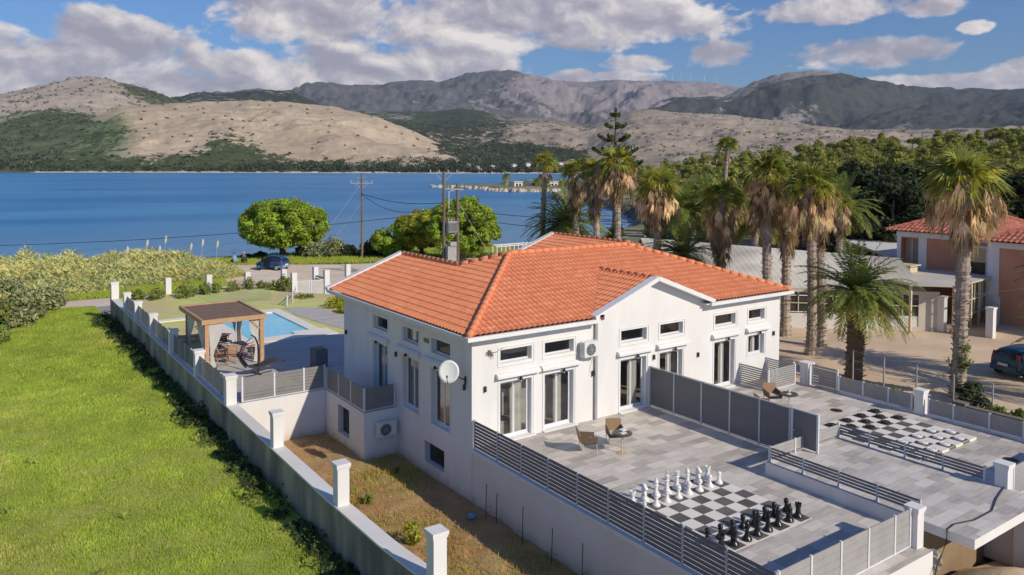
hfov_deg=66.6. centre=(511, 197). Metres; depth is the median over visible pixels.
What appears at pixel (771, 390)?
armchair
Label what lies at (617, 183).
fan palm
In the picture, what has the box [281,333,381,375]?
deck
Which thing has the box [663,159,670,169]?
pine tree
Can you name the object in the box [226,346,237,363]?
folding chair
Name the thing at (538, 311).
white house
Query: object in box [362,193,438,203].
power line
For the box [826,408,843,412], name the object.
drain pit
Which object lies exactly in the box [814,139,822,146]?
pine tree
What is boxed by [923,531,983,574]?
slab back wall
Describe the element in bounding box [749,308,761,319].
window
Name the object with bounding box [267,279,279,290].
garden shrub
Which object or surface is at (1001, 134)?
pine tree
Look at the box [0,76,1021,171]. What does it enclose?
hillside scrub
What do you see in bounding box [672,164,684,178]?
pine tree
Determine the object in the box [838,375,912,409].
boundary board fence
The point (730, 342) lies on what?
door
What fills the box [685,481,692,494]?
chess pawn
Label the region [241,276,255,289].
garden shrub
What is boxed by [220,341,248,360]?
dining table
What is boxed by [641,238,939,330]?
corrugated hall
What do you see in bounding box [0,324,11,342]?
roadside bush
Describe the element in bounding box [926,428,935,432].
draughts disc
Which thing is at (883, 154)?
pine tree
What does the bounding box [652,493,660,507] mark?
chess pawn
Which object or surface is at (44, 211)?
sea water
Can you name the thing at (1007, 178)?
dark evergreen
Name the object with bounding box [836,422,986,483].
platform railing
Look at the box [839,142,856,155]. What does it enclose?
pine tree
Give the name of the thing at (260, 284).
garden shrub
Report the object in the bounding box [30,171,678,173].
shingle shore
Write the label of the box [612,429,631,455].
bistro table
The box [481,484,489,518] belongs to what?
plant stake
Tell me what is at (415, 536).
young plant
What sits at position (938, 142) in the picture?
pine tree
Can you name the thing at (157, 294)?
garden shrub
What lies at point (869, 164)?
pine tree
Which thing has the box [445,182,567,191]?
headland
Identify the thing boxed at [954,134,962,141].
pine tree
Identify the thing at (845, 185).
date palm
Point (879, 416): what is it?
draughts disc
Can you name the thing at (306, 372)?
deck fence
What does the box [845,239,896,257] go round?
white pergola
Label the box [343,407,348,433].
cellar window
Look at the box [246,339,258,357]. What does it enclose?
folding chair
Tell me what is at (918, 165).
forest undergrowth
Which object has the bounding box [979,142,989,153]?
pine tree
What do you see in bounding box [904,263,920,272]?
roof vent
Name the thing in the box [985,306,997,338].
entrance pillar
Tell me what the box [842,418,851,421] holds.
draughts disc
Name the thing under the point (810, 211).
fan palm
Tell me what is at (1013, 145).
pine tree
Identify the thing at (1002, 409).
strip shrub
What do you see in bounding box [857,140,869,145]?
pine tree
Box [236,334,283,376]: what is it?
hanging lounger
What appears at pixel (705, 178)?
date palm
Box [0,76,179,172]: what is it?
hill
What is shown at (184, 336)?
sunbed
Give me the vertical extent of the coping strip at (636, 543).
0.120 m
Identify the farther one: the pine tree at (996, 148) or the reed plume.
the pine tree at (996, 148)
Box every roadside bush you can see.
[0,276,29,296]
[0,296,20,326]
[0,306,38,328]
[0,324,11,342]
[3,288,49,317]
[22,284,62,310]
[53,289,67,305]
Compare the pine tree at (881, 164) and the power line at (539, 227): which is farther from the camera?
the pine tree at (881, 164)
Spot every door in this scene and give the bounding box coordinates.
[377,342,386,392]
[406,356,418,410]
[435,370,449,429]
[500,378,528,437]
[544,370,570,427]
[620,356,642,409]
[660,349,679,373]
[714,339,731,385]
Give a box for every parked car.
[256,255,289,270]
[990,344,1023,377]
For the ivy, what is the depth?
35.32 m
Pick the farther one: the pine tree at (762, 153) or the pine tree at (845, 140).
the pine tree at (845, 140)
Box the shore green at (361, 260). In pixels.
[296,248,499,263]
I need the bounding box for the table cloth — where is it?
[222,341,245,346]
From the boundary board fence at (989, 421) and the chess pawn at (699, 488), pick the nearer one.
the chess pawn at (699, 488)
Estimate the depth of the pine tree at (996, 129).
340.43 m
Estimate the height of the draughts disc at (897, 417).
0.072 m
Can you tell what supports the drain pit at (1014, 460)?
on the second terrace floor at (985, 448)
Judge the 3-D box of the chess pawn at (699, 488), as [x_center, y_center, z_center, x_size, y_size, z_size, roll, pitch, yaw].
[5.761,8.818,23.911,0.250,0.384,0.250,-1,3,-34]
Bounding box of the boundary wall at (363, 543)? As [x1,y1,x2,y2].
[110,281,448,574]
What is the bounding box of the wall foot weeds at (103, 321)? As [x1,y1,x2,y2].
[89,310,359,574]
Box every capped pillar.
[799,360,814,384]
[913,387,928,415]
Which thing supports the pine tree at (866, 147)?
on the pine slope ground at (629, 210)
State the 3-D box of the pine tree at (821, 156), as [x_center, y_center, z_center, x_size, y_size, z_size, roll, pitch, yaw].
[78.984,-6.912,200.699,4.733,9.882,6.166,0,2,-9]
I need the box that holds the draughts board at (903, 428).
[819,409,976,461]
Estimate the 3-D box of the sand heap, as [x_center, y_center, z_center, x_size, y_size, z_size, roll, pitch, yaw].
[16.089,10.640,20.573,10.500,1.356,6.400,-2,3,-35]
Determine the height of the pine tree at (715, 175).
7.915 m
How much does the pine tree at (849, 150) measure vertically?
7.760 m
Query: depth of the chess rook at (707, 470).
24.80 m
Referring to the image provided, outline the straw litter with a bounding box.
[289,437,543,573]
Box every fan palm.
[531,150,559,233]
[559,157,591,234]
[575,156,610,236]
[593,143,639,239]
[630,161,684,250]
[697,176,750,268]
[713,134,741,179]
[740,151,791,281]
[742,189,762,246]
[775,185,802,336]
[778,160,842,355]
[797,184,845,347]
[833,188,856,252]
[909,141,1015,398]
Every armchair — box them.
[575,426,597,454]
[605,418,624,447]
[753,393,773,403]
[763,382,782,402]
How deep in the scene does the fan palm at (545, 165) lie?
62.24 m
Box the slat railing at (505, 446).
[474,420,777,574]
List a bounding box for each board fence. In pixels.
[767,423,840,460]
[777,507,911,574]
[779,359,794,373]
[811,363,838,390]
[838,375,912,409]
[927,398,1023,438]
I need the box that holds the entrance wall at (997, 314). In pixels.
[994,303,998,327]
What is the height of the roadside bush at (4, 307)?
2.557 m
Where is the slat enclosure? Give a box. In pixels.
[739,357,795,389]
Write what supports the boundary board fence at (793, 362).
on the parking ground at (930, 350)
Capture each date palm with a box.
[502,172,510,186]
[520,179,610,244]
[531,177,540,185]
[638,174,708,239]
[641,211,722,264]
[679,164,747,242]
[728,195,794,246]
[793,237,922,380]
[824,163,885,251]
[1011,316,1023,372]
[1013,252,1023,306]
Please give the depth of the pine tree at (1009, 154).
200.92 m
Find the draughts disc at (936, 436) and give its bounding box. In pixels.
[932,434,942,438]
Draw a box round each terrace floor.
[472,415,932,574]
[916,416,1023,565]
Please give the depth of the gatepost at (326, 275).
64.66 m
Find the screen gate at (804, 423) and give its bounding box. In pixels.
[791,407,819,453]
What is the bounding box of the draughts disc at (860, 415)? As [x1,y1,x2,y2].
[856,413,865,416]
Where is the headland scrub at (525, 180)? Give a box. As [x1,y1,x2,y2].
[502,178,582,186]
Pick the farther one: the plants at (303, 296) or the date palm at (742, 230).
the date palm at (742, 230)
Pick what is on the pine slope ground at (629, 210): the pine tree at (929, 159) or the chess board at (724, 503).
the pine tree at (929, 159)
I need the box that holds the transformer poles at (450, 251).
[429,170,463,261]
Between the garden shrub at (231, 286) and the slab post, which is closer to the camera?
the slab post
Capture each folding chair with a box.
[209,344,223,362]
[218,335,228,355]
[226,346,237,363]
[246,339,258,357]
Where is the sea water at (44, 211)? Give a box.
[0,173,636,259]
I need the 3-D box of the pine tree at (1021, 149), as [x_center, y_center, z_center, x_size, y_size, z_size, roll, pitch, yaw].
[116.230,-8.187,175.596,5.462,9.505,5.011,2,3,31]
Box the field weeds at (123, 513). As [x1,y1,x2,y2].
[0,329,278,574]
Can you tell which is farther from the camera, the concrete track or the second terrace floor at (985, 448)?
the concrete track
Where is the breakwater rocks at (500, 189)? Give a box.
[429,185,560,191]
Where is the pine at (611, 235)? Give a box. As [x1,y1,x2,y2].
[604,224,625,239]
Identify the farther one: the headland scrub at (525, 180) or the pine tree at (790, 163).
the headland scrub at (525, 180)
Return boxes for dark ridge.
[174,90,319,104]
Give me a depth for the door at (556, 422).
29.95 m
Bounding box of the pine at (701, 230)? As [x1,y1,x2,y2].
[693,216,705,242]
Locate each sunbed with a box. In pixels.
[169,328,198,338]
[194,326,230,341]
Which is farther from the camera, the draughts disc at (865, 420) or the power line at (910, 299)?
the power line at (910, 299)
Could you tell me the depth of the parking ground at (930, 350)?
42.94 m
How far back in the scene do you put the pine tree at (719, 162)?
309.15 m
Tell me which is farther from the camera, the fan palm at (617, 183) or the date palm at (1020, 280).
the fan palm at (617, 183)
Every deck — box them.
[198,334,355,440]
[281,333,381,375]
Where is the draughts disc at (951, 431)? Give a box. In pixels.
[945,429,955,433]
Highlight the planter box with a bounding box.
[310,346,327,369]
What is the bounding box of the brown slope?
[393,109,1023,172]
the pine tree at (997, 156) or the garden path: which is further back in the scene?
the pine tree at (997, 156)
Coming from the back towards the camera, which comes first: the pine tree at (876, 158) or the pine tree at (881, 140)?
the pine tree at (881, 140)
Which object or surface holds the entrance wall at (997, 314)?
on the parking ground at (930, 350)
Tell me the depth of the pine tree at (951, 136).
293.48 m
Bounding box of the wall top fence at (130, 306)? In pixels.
[127,296,133,315]
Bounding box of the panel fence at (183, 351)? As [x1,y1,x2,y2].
[173,334,192,368]
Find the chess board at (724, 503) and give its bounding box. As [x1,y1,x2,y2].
[623,475,810,555]
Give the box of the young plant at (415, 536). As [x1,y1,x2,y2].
[402,521,421,545]
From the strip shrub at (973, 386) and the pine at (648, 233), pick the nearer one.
the strip shrub at (973, 386)
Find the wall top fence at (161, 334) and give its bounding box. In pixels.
[153,318,167,346]
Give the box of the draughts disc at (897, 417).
[893,415,902,418]
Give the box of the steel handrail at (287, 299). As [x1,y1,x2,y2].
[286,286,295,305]
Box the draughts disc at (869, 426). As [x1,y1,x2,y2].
[865,424,874,428]
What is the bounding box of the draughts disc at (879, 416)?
[875,414,884,417]
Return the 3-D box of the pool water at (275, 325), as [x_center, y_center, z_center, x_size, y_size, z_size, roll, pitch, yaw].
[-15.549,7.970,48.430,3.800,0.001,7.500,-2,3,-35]
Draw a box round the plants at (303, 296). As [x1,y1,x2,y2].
[293,292,314,299]
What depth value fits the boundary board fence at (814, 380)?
34.94 m
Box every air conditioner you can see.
[375,419,395,450]
[580,339,599,372]
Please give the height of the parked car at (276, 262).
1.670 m
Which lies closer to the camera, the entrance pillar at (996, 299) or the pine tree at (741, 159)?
the entrance pillar at (996, 299)
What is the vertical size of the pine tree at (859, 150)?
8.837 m
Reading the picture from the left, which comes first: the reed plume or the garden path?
the reed plume
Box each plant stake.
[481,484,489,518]
[490,496,501,523]
[516,507,527,543]
[547,528,556,563]
[575,543,588,574]
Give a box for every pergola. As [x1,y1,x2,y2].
[179,300,266,368]
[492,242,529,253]
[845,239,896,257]
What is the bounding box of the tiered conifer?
[579,108,643,226]
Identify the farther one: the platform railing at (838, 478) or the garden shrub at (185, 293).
the garden shrub at (185, 293)
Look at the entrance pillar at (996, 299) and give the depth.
52.55 m
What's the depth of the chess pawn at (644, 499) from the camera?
22.54 m
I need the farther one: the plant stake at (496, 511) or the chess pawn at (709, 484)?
the plant stake at (496, 511)
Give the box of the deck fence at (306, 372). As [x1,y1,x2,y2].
[241,364,325,401]
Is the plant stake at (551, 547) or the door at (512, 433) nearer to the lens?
the plant stake at (551, 547)
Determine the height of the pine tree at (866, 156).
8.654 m
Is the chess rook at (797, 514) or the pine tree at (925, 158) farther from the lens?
the pine tree at (925, 158)
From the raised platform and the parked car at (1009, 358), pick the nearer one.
the raised platform
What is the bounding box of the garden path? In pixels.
[283,307,343,328]
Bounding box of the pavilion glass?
[645,237,848,253]
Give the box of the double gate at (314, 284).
[297,279,323,293]
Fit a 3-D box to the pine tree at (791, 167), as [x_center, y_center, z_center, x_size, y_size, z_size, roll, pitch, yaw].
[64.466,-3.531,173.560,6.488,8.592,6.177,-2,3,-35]
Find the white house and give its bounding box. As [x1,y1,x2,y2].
[325,232,793,501]
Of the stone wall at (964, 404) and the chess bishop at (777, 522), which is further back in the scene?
the stone wall at (964, 404)
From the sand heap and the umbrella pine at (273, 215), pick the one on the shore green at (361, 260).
the umbrella pine at (273, 215)
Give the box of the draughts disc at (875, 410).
[870,408,879,412]
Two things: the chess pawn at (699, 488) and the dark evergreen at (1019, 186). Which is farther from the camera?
the dark evergreen at (1019, 186)
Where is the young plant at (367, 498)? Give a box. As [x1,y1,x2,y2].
[361,492,374,504]
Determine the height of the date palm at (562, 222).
9.977 m
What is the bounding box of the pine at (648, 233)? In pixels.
[638,219,667,245]
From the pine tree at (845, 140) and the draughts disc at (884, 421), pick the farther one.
the pine tree at (845, 140)
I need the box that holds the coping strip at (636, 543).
[471,449,697,574]
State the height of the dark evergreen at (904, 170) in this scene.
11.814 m
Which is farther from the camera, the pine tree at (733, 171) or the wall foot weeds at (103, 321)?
the pine tree at (733, 171)
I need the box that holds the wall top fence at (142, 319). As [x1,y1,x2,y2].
[138,305,148,328]
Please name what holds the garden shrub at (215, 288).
on the lawn at (167, 306)
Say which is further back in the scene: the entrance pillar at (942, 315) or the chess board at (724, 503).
the entrance pillar at (942, 315)
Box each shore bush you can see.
[252,251,267,257]
[294,246,308,257]
[299,240,327,257]
[321,235,345,256]
[340,244,357,255]
[357,240,377,256]
[373,250,386,255]
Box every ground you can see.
[0,321,341,574]
[69,194,994,566]
[284,433,577,574]
[552,153,1015,237]
[779,288,1023,412]
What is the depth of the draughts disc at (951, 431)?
28.96 m
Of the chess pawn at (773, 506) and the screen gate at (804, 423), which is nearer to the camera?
the chess pawn at (773, 506)
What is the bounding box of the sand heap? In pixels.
[951,561,1023,574]
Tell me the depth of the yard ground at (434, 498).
26.75 m
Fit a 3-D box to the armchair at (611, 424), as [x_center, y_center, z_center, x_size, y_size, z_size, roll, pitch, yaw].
[3.678,8.425,27.839,0.600,0.861,0.684,0,2,-5]
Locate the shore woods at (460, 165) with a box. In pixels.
[0,154,580,172]
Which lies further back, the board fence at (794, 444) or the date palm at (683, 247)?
the date palm at (683, 247)
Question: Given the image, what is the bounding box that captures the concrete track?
[59,298,109,307]
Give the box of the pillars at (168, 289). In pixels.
[113,264,350,298]
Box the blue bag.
[467,513,475,519]
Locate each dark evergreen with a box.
[772,172,836,252]
[828,159,889,251]
[845,166,894,239]
[850,174,928,256]
[865,162,929,239]
[914,162,965,207]
[962,162,1023,243]
[998,168,1023,243]
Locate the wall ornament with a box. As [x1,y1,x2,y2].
[486,349,500,358]
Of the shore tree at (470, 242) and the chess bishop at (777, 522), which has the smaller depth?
the chess bishop at (777, 522)
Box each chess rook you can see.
[628,489,635,505]
[703,465,710,479]
[716,532,724,551]
[793,501,802,518]
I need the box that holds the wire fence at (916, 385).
[852,350,1022,410]
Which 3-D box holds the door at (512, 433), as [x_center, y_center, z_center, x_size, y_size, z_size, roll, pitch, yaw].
[0.032,7.715,28.640,1.396,2.110,0.070,-2,3,-35]
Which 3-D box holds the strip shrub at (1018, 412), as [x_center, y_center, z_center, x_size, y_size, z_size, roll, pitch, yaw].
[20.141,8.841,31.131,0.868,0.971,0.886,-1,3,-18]
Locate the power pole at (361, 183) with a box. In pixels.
[351,173,372,256]
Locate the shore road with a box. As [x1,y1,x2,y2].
[96,285,311,313]
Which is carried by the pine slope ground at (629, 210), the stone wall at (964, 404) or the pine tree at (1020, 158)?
the pine tree at (1020, 158)
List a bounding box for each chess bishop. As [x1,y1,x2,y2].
[651,478,660,496]
[683,467,691,485]
[742,519,751,541]
[773,505,782,527]
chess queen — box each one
[672,469,679,489]
[763,509,772,532]
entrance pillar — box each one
[937,295,948,332]
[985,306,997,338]
[992,296,1000,318]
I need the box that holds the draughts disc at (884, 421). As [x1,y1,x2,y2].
[880,420,889,423]
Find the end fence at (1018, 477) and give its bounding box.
[1013,461,1023,492]
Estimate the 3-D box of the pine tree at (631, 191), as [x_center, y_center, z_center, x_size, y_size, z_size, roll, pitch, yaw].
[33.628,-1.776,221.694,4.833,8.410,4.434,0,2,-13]
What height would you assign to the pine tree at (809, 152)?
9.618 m
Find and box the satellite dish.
[438,360,465,384]
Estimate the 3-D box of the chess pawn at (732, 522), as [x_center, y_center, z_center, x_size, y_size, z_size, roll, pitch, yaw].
[5.983,8.933,21.166,0.250,0.384,0.250,-1,3,-31]
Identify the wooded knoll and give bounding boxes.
[355,108,586,126]
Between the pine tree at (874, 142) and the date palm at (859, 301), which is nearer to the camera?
the date palm at (859, 301)
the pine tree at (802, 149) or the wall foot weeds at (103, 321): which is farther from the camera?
the pine tree at (802, 149)
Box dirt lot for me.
[218,258,473,287]
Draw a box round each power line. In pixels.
[0,212,439,245]
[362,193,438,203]
[362,194,441,212]
[450,216,735,234]
[451,209,745,223]
[780,288,1023,300]
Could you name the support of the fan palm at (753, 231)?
on the parking ground at (930, 350)
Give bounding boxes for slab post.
[1013,521,1023,567]
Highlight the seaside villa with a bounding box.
[508,181,558,185]
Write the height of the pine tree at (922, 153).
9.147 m
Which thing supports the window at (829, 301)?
in the corrugated hall
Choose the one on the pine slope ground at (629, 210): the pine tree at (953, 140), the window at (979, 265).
the pine tree at (953, 140)
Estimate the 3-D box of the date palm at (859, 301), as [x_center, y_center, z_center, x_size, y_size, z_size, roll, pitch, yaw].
[17.112,5.552,38.712,5.883,7.412,5.990,-2,3,-35]
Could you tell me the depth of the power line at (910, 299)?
44.42 m
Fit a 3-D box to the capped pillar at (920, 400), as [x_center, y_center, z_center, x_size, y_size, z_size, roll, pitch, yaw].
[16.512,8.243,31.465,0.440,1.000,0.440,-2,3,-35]
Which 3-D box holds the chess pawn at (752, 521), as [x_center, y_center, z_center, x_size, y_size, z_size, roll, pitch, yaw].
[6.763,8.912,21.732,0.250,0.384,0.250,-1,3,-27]
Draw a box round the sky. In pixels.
[0,0,1023,97]
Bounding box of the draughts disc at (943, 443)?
[939,441,949,445]
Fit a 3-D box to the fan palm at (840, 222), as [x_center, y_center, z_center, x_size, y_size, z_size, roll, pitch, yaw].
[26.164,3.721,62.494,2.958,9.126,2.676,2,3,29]
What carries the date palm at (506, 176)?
on the headland
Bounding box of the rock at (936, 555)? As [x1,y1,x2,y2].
[930,548,942,571]
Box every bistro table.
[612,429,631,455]
[780,391,797,406]
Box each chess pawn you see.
[640,496,647,508]
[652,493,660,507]
[663,488,670,502]
[674,485,682,498]
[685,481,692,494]
[695,478,703,491]
[702,527,710,543]
[706,474,713,487]
[715,471,722,484]
[715,523,722,538]
[727,519,734,534]
[738,514,745,528]
[750,510,756,524]
[760,506,766,520]
[771,502,776,516]
[781,498,788,512]
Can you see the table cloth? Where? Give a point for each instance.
(226, 345)
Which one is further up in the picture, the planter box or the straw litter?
the planter box
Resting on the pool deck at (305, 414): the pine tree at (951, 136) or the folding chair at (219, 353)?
the folding chair at (219, 353)
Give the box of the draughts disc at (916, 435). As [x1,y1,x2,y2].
[912,433,922,437]
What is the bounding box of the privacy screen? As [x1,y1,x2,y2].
[649,366,790,453]
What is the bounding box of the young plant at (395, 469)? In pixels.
[392,466,399,473]
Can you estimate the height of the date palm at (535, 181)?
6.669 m
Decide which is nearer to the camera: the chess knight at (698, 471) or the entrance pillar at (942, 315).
the chess knight at (698, 471)
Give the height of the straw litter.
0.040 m
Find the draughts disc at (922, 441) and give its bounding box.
[918,439,928,444]
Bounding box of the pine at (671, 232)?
[665,221,685,239]
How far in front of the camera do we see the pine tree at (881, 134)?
367.71 m
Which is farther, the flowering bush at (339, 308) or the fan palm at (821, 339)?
the flowering bush at (339, 308)
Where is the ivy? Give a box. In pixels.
[944,333,974,382]
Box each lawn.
[119,288,343,332]
[159,320,226,348]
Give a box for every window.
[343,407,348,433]
[377,316,386,330]
[407,328,417,343]
[430,443,443,466]
[435,339,449,356]
[500,346,528,361]
[545,339,570,353]
[621,328,643,341]
[660,322,679,334]
[715,313,732,325]
[748,334,760,354]
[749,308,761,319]
[790,292,807,312]
[825,293,845,313]
[887,294,918,319]
[970,246,987,274]
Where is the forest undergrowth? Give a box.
[631,139,1023,238]
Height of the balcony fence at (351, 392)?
0.960 m
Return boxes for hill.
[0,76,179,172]
[21,100,474,172]
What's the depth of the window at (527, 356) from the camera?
28.70 m
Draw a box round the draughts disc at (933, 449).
[926,447,936,451]
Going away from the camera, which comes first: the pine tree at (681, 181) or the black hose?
the black hose
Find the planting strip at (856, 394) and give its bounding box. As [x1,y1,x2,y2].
[816,385,1018,436]
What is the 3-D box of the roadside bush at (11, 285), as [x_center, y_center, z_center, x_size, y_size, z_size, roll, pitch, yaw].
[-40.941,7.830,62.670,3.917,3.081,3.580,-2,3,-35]
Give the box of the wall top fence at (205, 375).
[199,355,223,396]
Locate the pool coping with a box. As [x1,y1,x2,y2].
[158,309,337,344]
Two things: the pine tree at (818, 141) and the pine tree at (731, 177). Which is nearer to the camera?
the pine tree at (731, 177)
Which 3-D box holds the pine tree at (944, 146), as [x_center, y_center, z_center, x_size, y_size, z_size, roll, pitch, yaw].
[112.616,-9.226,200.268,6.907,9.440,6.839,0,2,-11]
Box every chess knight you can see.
[639,482,648,500]
[694,466,702,483]
[728,525,738,546]
[784,503,793,522]
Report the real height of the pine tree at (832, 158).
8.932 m
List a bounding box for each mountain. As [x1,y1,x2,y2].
[212,70,739,125]
[653,70,1023,129]
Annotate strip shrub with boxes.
[954,381,985,397]
[958,393,990,408]
[987,404,1007,413]
[1008,408,1023,417]
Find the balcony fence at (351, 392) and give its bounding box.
[326,367,394,411]
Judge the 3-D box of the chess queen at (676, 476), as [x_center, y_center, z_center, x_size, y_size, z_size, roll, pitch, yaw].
[5.094,8.696,24.072,0.280,0.610,0.280,-2,3,-40]
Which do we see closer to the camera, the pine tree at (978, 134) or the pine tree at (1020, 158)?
the pine tree at (1020, 158)
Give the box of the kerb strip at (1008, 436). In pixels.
[838,391,1023,440]
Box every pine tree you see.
[622,176,638,204]
[637,168,645,199]
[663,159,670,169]
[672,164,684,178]
[675,177,685,183]
[680,164,699,180]
[681,172,692,184]
[682,158,697,175]
[690,179,703,219]
[694,165,715,175]
[698,153,710,165]
[708,173,719,182]
[711,153,723,170]
[715,166,723,173]
[721,164,739,181]
[721,176,744,191]
[722,176,742,224]
[730,160,750,169]
[731,156,750,163]
[737,166,748,196]
[739,151,754,158]
[740,151,750,160]
[760,151,776,157]
[778,153,795,175]
[780,150,792,156]
[784,161,797,175]
[787,162,809,174]
[791,153,808,162]
[794,144,807,149]
[799,145,808,157]
[805,146,814,163]
[809,146,827,165]
[811,152,826,165]
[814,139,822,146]
[817,161,842,169]
[824,160,839,180]
[826,150,837,160]
[826,157,839,163]
[827,148,844,156]
[831,142,841,161]
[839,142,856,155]
[841,137,857,142]
[841,152,864,160]
[843,156,868,164]
[845,147,852,153]
[847,153,873,161]
[848,137,856,143]
[850,154,864,165]
[852,147,876,154]
[854,144,875,150]
[855,136,869,140]
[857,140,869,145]
[864,162,875,167]
[868,138,881,153]
[869,154,880,164]
[876,141,897,156]
[876,158,906,170]
[877,132,885,138]
[878,137,891,142]
[881,139,895,156]
[885,150,905,168]
[888,145,910,153]
[901,148,919,156]
[902,153,914,160]
[906,138,917,149]
[911,137,928,143]
[913,147,930,169]
[921,155,941,168]
[923,156,937,168]
[927,136,944,156]
[932,129,945,142]
[935,143,959,155]
[946,133,965,141]
[947,138,960,144]
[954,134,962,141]
[961,133,979,147]
[966,146,978,151]
[967,149,991,160]
[973,139,985,144]
[974,129,983,139]
[974,143,1009,155]
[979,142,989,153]
[982,131,997,143]
[985,127,1004,142]
[987,153,1004,158]
[988,157,1023,171]
[993,130,1013,139]
[997,139,1009,158]
[999,147,1010,158]
[1006,134,1020,158]
[1008,128,1017,133]
[1008,128,1023,146]
[1009,155,1023,176]
[1013,160,1023,175]
[1015,134,1023,142]
[1019,145,1023,155]
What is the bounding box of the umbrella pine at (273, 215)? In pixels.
[237,196,330,255]
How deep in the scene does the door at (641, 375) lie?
32.17 m
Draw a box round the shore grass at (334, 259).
[67,244,519,300]
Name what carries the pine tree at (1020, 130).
on the pine slope ground at (629, 210)
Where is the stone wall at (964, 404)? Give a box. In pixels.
[818,376,1023,421]
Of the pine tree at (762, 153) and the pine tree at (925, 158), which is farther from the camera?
the pine tree at (762, 153)
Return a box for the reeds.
[0,245,246,309]
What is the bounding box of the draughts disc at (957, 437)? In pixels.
[953,435,963,439]
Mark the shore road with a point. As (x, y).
(103, 308)
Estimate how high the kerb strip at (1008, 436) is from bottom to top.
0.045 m
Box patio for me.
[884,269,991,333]
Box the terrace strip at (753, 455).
[613,375,926,473]
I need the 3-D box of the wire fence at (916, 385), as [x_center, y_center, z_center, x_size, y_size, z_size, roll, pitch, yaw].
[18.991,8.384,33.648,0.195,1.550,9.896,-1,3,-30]
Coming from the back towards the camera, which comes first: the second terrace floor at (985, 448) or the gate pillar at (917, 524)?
the second terrace floor at (985, 448)
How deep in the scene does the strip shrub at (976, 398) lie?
33.27 m
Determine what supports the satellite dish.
attached to the white house
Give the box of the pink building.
[885,214,1023,326]
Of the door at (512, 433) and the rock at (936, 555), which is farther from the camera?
the door at (512, 433)
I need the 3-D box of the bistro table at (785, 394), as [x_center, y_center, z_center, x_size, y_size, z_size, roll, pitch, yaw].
[11.276,8.344,31.705,0.690,0.745,0.690,-2,3,-35]
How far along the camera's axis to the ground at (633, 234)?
131.57 m
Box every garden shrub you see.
[131,289,144,299]
[147,287,166,300]
[175,281,198,298]
[198,281,211,294]
[210,282,222,292]
[225,280,241,291]
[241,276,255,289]
[255,279,268,289]
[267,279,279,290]
[278,273,291,291]
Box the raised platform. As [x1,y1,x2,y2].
[765,436,1023,549]
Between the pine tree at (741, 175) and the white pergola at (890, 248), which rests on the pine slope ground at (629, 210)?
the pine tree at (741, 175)
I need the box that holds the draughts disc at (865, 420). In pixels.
[861,419,870,422]
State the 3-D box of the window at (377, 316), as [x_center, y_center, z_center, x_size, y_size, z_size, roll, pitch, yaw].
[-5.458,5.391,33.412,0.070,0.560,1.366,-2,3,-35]
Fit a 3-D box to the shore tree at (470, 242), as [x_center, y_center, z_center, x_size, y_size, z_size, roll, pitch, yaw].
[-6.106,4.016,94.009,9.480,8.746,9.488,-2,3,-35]
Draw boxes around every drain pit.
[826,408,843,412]
[998,456,1020,463]
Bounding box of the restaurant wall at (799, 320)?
[779,295,917,329]
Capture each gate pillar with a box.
[903,501,926,549]
[993,459,1015,489]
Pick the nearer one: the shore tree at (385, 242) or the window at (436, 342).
the window at (436, 342)
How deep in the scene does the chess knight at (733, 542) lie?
20.46 m
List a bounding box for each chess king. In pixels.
[662,471,670,493]
[752,510,762,536]
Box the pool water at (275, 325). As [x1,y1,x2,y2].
[224,313,306,338]
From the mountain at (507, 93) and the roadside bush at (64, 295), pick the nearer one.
the roadside bush at (64, 295)
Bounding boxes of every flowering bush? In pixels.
[323,296,343,307]
[336,304,343,312]
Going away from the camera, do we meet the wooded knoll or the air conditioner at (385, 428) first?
the air conditioner at (385, 428)
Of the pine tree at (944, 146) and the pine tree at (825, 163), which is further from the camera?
the pine tree at (944, 146)
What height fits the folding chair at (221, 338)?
0.934 m
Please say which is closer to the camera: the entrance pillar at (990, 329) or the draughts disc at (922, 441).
the draughts disc at (922, 441)
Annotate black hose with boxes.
[934,487,1003,574]
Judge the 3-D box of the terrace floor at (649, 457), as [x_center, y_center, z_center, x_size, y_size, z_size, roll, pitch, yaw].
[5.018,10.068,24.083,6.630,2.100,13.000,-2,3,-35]
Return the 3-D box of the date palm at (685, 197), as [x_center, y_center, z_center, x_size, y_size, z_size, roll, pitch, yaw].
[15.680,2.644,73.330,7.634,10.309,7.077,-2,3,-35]
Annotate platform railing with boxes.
[768,446,921,505]
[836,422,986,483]
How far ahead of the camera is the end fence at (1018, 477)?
23.64 m
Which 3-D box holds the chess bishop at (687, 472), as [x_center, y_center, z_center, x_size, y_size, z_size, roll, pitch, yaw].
[5.484,8.708,24.346,0.280,0.566,0.280,-2,3,-43]
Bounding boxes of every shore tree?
[369,223,413,255]
[393,208,434,254]
[425,195,501,261]
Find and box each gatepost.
[290,272,296,291]
[323,270,329,293]

